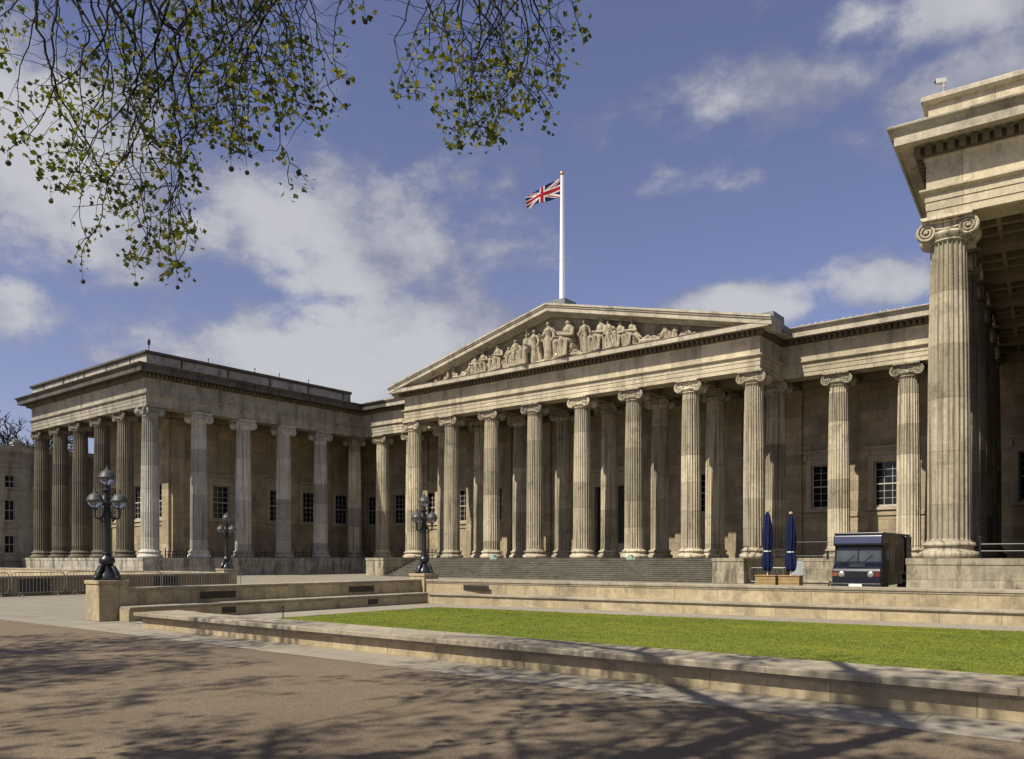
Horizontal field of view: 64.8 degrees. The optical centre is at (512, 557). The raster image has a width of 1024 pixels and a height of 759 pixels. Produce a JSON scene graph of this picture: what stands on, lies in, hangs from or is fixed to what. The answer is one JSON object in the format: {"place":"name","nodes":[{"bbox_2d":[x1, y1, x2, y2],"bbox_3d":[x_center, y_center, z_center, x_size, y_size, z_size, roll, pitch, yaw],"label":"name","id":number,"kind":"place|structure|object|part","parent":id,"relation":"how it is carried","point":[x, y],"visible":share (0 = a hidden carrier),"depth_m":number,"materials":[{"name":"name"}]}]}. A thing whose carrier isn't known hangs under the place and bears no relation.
{"place":"outdoors","nodes":[
{"label":"outdoors","id":0,"kind":"place"},
{"bbox_2d":[0,439,93,567],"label":"town house","id":1,"kind":"structure","parent":0,"point":[16,500],"depth_m":89.22,"materials":[{"name":"stone"}]},
{"bbox_2d":[4,534,16,554],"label":"window","id":2,"kind":"structure","parent":1,"relation":"in","point":[8,538],"depth_m":88.47,"materials":[{"name":"glass"}]},
{"bbox_2d":[4,498,16,521],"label":"window","id":3,"kind":"structure","parent":1,"relation":"in","point":[8,503],"depth_m":88.49,"materials":[{"name":"glass"}]},
{"bbox_2d":[4,474,16,488],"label":"window","id":4,"kind":"structure","parent":1,"relation":"in","point":[8,479],"depth_m":88.49,"materials":[{"name":"glass"}]},
{"bbox_2d":[0,568,215,575],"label":"terrace wall","id":5,"kind":"structure","parent":0,"point":[9,571],"depth_m":58.21,"materials":[{"name":"stone"}]},
{"bbox_2d":[0,573,1020,742],"bbox_3d":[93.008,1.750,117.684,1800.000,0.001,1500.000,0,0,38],"label":"ground","id":6,"kind":"structure","parent":0,"point":[62,610],"depth_m":30.70,"materials":[{"name":"beige stone"}]},
{"bbox_2d":[0,572,8,597],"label":"crowd barrier","id":7,"kind":"object","parent":6,"relation":"on","point":[8,584],"visible":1,"depth_m":34.97,"materials":[{"name":"metal"}]},
{"bbox_2d":[1,560,24,567],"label":"railing","id":8,"kind":"object","parent":6,"relation":"on","point":[7,561],"visible":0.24,"depth_m":86.03,"materials":[{"name":"black metal"}]},
{"bbox_2d":[0,410,72,450],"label":"bare tree","id":9,"kind":"object","parent":6,"relation":"on","point":[7,438],"visible":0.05,"depth_m":109.74,"materials":[{"name":"brown plant"}]},
{"bbox_2d":[11,572,64,596],"bbox_3d":[-21.124,1.193,35.966,0.667,1.102,2.186,0,0,40],"label":"crowd barrier","id":10,"kind":"object","parent":6,"relation":"on","point":[33,583],"visible":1,"depth_m":35.85,"materials":[{"name":"metal"}]},
{"bbox_2d":[66,571,94,594],"bbox_3d":[-19.739,1.193,37.778,0.667,1.102,2.186,0,0,38],"label":"crowd barrier","id":11,"kind":"object","parent":6,"relation":"on","point":[73,591],"visible":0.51,"depth_m":37.23,"materials":[{"name":"metal"}]},
{"bbox_2d":[84,580,129,621],"bbox_3d":[-11.306,1.190,22.497,0.860,1.120,0.860,0,0,38],"label":"stone pedestal","id":12,"kind":"object","parent":6,"relation":"on","point":[105,599],"visible":0.88,"depth_m":22.19,"materials":[{"name":"stone"}]},
{"bbox_2d":[86,466,127,580],"bbox_3d":[-11.348,-0.963,22.573,1.044,3.215,0.964,0,0,-29],"label":"lamp post","id":13,"kind":"object","parent":12,"relation":"on","point":[106,569],"visible":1,"depth_m":22.38,"materials":[{"name":"black metal"}]},
{"bbox_2d":[0,572,228,596],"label":"railing","id":14,"kind":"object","parent":6,"relation":"on","point":[216,578],"depth_m":38.35,"materials":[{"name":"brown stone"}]},
{"bbox_2d":[119,570,160,586],"bbox_3d":[-18.292,1.193,39.540,0.667,1.102,2.186,0,0,40],"label":"crowd barrier","id":15,"kind":"object","parent":6,"relation":"on","point":[146,576],"visible":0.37,"depth_m":39.84,"materials":[{"name":"metal"}]},
{"bbox_2d":[162,570,201,585],"bbox_3d":[-16.905,1.193,41.350,0.667,1.102,2.186,0,0,38],"label":"crowd barrier","id":16,"kind":"object","parent":6,"relation":"on","point":[181,575],"visible":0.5,"depth_m":41.31,"materials":[{"name":"metal"}]},
{"bbox_2d":[204,569,240,584],"bbox_3d":[-15.482,1.193,43.131,0.667,1.102,2.186,0,0,39],"label":"crowd barrier","id":17,"kind":"object","parent":6,"relation":"on","point":[226,575],"visible":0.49,"depth_m":43.44,"materials":[{"name":"metal"}]},
{"bbox_2d":[216,569,236,583],"bbox_3d":[-16.058,1.190,45.321,0.860,1.120,0.860,0,0,38],"label":"stone pedestal","id":18,"kind":"object","parent":6,"relation":"on","point":[234,576],"visible":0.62,"depth_m":45.16,"materials":[{"name":"stone"}]},
{"bbox_2d":[217,512,235,568],"bbox_3d":[-16.083,-0.963,45.404,1.044,3.215,0.964,0,0,-17],"label":"lamp post","id":19,"kind":"object","parent":18,"relation":"on","point":[226,563],"visible":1,"depth_m":45.17,"materials":[{"name":"black metal"}]},
{"bbox_2d":[118,592,427,621],"bbox_3d":[-7.064,1.550,26.664,0.670,0.400,11.580,0,0,38],"label":"stone bench","id":20,"kind":"object","parent":6,"relation":"on","point":[242,607],"visible":0.97,"depth_m":25.85,"materials":[{"name":"stone"}]},
{"bbox_2d":[125,579,421,605],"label":"terrace wall","id":21,"kind":"structure","parent":6,"relation":"on","point":[152,595],"depth_m":26.01,"materials":[{"name":"stone"}]},
{"bbox_2d":[409,573,438,592],"bbox_3d":[-3.517,1.190,32.095,0.860,1.120,0.860,0,0,38],"label":"stone pedestal","id":22,"kind":"object","parent":6,"relation":"on","point":[423,577],"visible":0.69,"depth_m":31.72,"materials":[{"name":"stone"}]},
{"bbox_2d":[411,493,437,573],"bbox_3d":[-3.532,-0.963,32.180,1.044,3.215,0.964,0,0,-10],"label":"lamp post","id":23,"kind":"object","parent":22,"relation":"on","point":[423,565],"visible":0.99,"depth_m":31.94,"materials":[{"name":"black metal"}]},
{"bbox_2d":[14,69,1023,588],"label":"museum building","id":24,"kind":"structure","parent":6,"relation":"on","point":[562,439],"depth_m":68.60,"materials":[{"name":"stone"}]},
{"bbox_2d":[111,480,115,522],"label":"window","id":25,"kind":"structure","parent":24,"relation":"in","point":[113,485],"depth_m":87.67,"materials":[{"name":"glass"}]},
{"bbox_2d":[134,474,140,521],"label":"window","id":26,"kind":"structure","parent":24,"relation":"in","point":[137,477],"depth_m":84.48,"materials":[{"name":"glass"}]},
{"bbox_2d":[159,471,163,520],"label":"window","id":27,"kind":"structure","parent":24,"relation":"in","point":[160,472],"depth_m":81.70,"materials":[{"name":"glass"}]},
{"bbox_2d":[165,548,186,557],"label":"railing","id":28,"kind":"object","parent":24,"relation":"on","point":[176,552],"visible":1,"depth_m":75.26,"materials":[{"name":"black metal"}]},
{"bbox_2d":[207,474,234,522],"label":"window","id":29,"kind":"structure","parent":24,"relation":"in","point":[218,495],"depth_m":84.44,"materials":[{"name":"stone"}]},
{"bbox_2d":[212,549,232,557],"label":"railing","id":30,"kind":"object","parent":24,"relation":"on","point":[222,553],"visible":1,"depth_m":79.01,"materials":[{"name":"black metal"}]},
{"bbox_2d":[255,549,273,557],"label":"railing","id":31,"kind":"object","parent":24,"relation":"on","point":[266,552],"visible":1,"depth_m":82.99,"materials":[{"name":"black metal"}]},
{"bbox_2d":[264,479,291,523],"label":"window","id":32,"kind":"structure","parent":24,"relation":"in","point":[270,490],"depth_m":89.14,"materials":[{"name":"stone"}]},
{"bbox_2d":[295,549,311,557],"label":"railing","id":33,"kind":"object","parent":24,"relation":"on","point":[303,552],"visible":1,"depth_m":86.56,"materials":[{"name":"black metal"}]},
{"bbox_2d":[298,482,312,525],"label":"window","id":34,"kind":"structure","parent":24,"relation":"in","point":[305,499],"depth_m":92.98,"materials":[{"name":"stone"}]},
{"bbox_2d":[331,485,347,526],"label":"window","id":35,"kind":"structure","parent":24,"relation":"in","point":[339,500],"depth_m":96.83,"materials":[{"name":"stone"}]},
{"bbox_2d":[361,486,375,527],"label":"window","id":36,"kind":"structure","parent":24,"relation":"in","point":[367,491],"depth_m":99.17,"materials":[{"name":"stone"}]},
{"bbox_2d":[389,484,405,526],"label":"window","id":37,"kind":"structure","parent":24,"relation":"in","point":[400,500],"depth_m":96.10,"materials":[{"name":"stone"}]},
{"bbox_2d":[422,481,437,524],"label":"window","id":38,"kind":"structure","parent":24,"relation":"in","point":[432,486],"depth_m":92.42,"materials":[{"name":"stone"}]},
{"bbox_2d":[460,479,470,523],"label":"window","id":39,"kind":"structure","parent":24,"relation":"in","point":[462,481],"depth_m":89.66,"materials":[{"name":"stone"}]},
{"bbox_2d":[500,476,504,522],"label":"window","id":40,"kind":"structure","parent":24,"relation":"in","point":[501,477],"depth_m":86.42,"materials":[{"name":"stone"}]},
{"bbox_2d":[559,171,564,298],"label":"flagpole","id":41,"kind":"object","parent":24,"relation":"on","point":[561,288],"visible":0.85,"depth_m":71.11,"materials":[{"name":"white metal"}]},
{"bbox_2d":[525,179,559,209],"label":"flag","id":42,"kind":"object","parent":41,"relation":"attached to","point":[549,192],"visible":1,"depth_m":71.69,"materials":[{"name":"fabric"}]},
{"bbox_2d":[598,486,624,551],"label":"door","id":43,"kind":"structure","parent":24,"relation":"in","point":[621,489],"depth_m":77.46,"materials":[{"name":"brown metal"}]},
{"bbox_2d":[626,555,635,559],"bbox_3d":[9.478,-0.020,64.256,0.780,0.420,0.400,0,0,38],"label":"ground box","id":44,"kind":"object","parent":24,"relation":"on","point":[630,557],"visible":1,"depth_m":64.15,"materials":[{"name":"green plastic"}]},
{"bbox_2d":[701,460,705,515],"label":"window","id":45,"kind":"structure","parent":24,"relation":"in","point":[703,462],"depth_m":71.96,"materials":[{"name":"glass"}]},
{"bbox_2d":[735,546,762,557],"bbox_3d":[17.154,-0.397,58.153,1.270,0.907,2.649,0,0,38],"label":"handrail","id":46,"kind":"object","parent":24,"relation":"on","point":[747,546],"visible":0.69,"depth_m":57.95,"materials":[{"name":"black metal"}]},
{"bbox_2d":[802,450,827,511],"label":"window","id":47,"kind":"structure","parent":24,"relation":"in","point":[816,476],"depth_m":65.73,"materials":[{"name":"stone"}]},
{"bbox_2d":[864,444,896,509],"bbox_3d":[28.914,-6.160,62.228,3.320,4.920,0.740,0,0,38],"label":"window","id":48,"kind":"structure","parent":24,"relation":"in","point":[885,471],"depth_m":62.61,"materials":[{"name":"stone"}]},
{"bbox_2d":[934,78,946,91],"bbox_3d":[17.312,-19.000,32.657,0.442,0.720,0.187,0,0,6],"label":"security camera","id":49,"kind":"object","parent":24,"relation":"on","point":[941,81],"visible":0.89,"depth_m":32.59,"materials":[{"name":"white plastic"}]},
{"bbox_2d":[978,536,1023,557],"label":"railing","id":50,"kind":"object","parent":24,"relation":"on","point":[980,544],"visible":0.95,"depth_m":31.46,"materials":[{"name":"black metal"}]},
{"bbox_2d":[1007,434,1023,504],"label":"window","id":51,"kind":"structure","parent":24,"relation":"in","point":[1016,442],"depth_m":56.98,"materials":[{"name":"stone"}]},
{"bbox_2d":[133,610,1023,722],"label":"lawn wall","id":52,"kind":"structure","parent":6,"relation":"on","point":[981,695],"depth_m":11.11,"materials":[{"name":"stone"}]},
{"bbox_2d":[426,579,1023,609],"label":"terrace wall","id":53,"kind":"structure","parent":6,"relation":"on","point":[953,597],"depth_m":24.64,"materials":[{"name":"stone"}]},
{"bbox_2d":[428,592,1023,625],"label":"stone bench","id":54,"kind":"object","parent":6,"relation":"on","point":[985,616],"visible":1,"depth_m":23.97,"materials":[{"name":"stone"}]},
{"bbox_2d":[754,575,779,584],"bbox_3d":[13.582,1.330,43.000,1.120,0.800,1.120,0,0,30],"label":"timber planter","id":55,"kind":"object","parent":6,"relation":"on","point":[766,580],"visible":0.56,"depth_m":42.54,"materials":[{"name":"brown wood"}]},
{"bbox_2d":[761,510,772,574],"bbox_3d":[13.582,-0.625,43.004,0.592,3.851,0.572,0,0,27],"label":"parasol","id":56,"kind":"object","parent":55,"relation":"in","point":[767,555],"visible":0.99,"depth_m":42.83,"materials":[{"name":"blue fabric"}]},
{"bbox_2d":[750,567,783,582],"bbox_3d":[16.282,1.193,51.723,2.186,1.102,0.667,0,0,34],"label":"crowd barrier","id":57,"kind":"object","parent":6,"relation":"on","point":[765,572],"visible":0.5,"depth_m":52.09,"materials":[{"name":"metal"}]},
{"bbox_2d":[772,567,806,578],"bbox_3d":[17.681,1.193,51.637,2.186,1.102,0.667,0,0,34],"label":"crowd barrier","id":58,"kind":"object","parent":6,"relation":"on","point":[785,570],"visible":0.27,"depth_m":51.81,"materials":[{"name":"metal"}]},
{"bbox_2d":[777,575,803,584],"bbox_3d":[14.548,1.330,42.200,1.120,0.800,1.120,0,0,30],"label":"timber planter","id":59,"kind":"object","parent":6,"relation":"on","point":[790,579],"visible":0.73,"depth_m":41.78,"materials":[{"name":"brown wood"}]},
{"bbox_2d":[785,512,796,574],"bbox_3d":[14.552,-0.550,42.202,0.580,3.699,0.571,0,0,38],"label":"parasol","id":60,"kind":"object","parent":59,"relation":"in","point":[790,555],"visible":0.99,"depth_m":42.04,"materials":[{"name":"blue fabric"}]},
{"bbox_2d":[792,561,802,574],"bbox_3d":[16.593,0.975,47.000,0.660,1.550,0.600,0,0,18],"label":"standing panel","id":61,"kind":"object","parent":6,"relation":"on","point":[799,569],"visible":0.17,"depth_m":46.93,"materials":[{"name":"white"}]},
{"bbox_2d":[826,532,911,586],"bbox_3d":[17.021,0.310,38.230,2.700,2.880,5.505,0,0,38],"label":"step van","id":62,"kind":"object","parent":6,"relation":"on","point":[870,559],"visible":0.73,"depth_m":36.46,"materials":[{"name":"blue paint"}]},
{"bbox_3d":[16.734,0.230,36.179,0.032,1.800,0.680,0,0,38],"label":"door","id":63,"kind":"part","parent":62,"relation":"part of","materials":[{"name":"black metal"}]},
{"bbox_2d":[897,572,905,586],"bbox_3d":[18.202,1.220,36.981,0.760,1.060,1.400,0,0,38],"label":"metal trolley","id":64,"kind":"object","parent":6,"relation":"on","point":[898,580],"visible":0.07,"depth_m":36.77,"materials":[{"name":"black metal"}]},
{"bbox_2d":[0,619,1023,758],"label":"gravel forecourt","id":65,"kind":"structure","parent":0,"point":[69,693],"depth_m":8.81,"materials":[{"name":"stone"}]},
{"bbox_2d":[0,0,591,289],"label":"plane tree","id":66,"kind":"object","parent":65,"relation":"on","point":[159,80],"visible":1,"depth_m":8.62,"materials":[{"name":"green plant"}]},
{"bbox_2d":[0,0,1023,453],"label":"sky","id":67,"kind":"structure","parent":0,"point":[739,156],"materials":[{"name":"blue"}]},
{"bbox_2d":[65,623,1023,742],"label":"flagstone path","id":68,"kind":"structure","parent":0,"point":[971,726],"depth_m":10.57,"materials":[{"name":"beige stone"}]},
{"bbox_2d":[131,603,1023,630],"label":"path","id":69,"kind":"structure","parent":0,"point":[690,615],"depth_m":24.18,"materials":[{"name":"beige stone"}]},
{"bbox_2d":[277,607,1023,675],"bbox_3d":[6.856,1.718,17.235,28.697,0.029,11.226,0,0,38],"label":"lawn grass","id":70,"kind":"structure","parent":0,"point":[844,637],"depth_m":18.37,"materials":[{"name":"green plant"}]},
{"bbox_2d":[803,580,831,585],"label":"stone block","id":71,"kind":"structure","parent":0,"point":[814,583],"depth_m":44.66,"materials":[{"name":"stone"}]}
]}

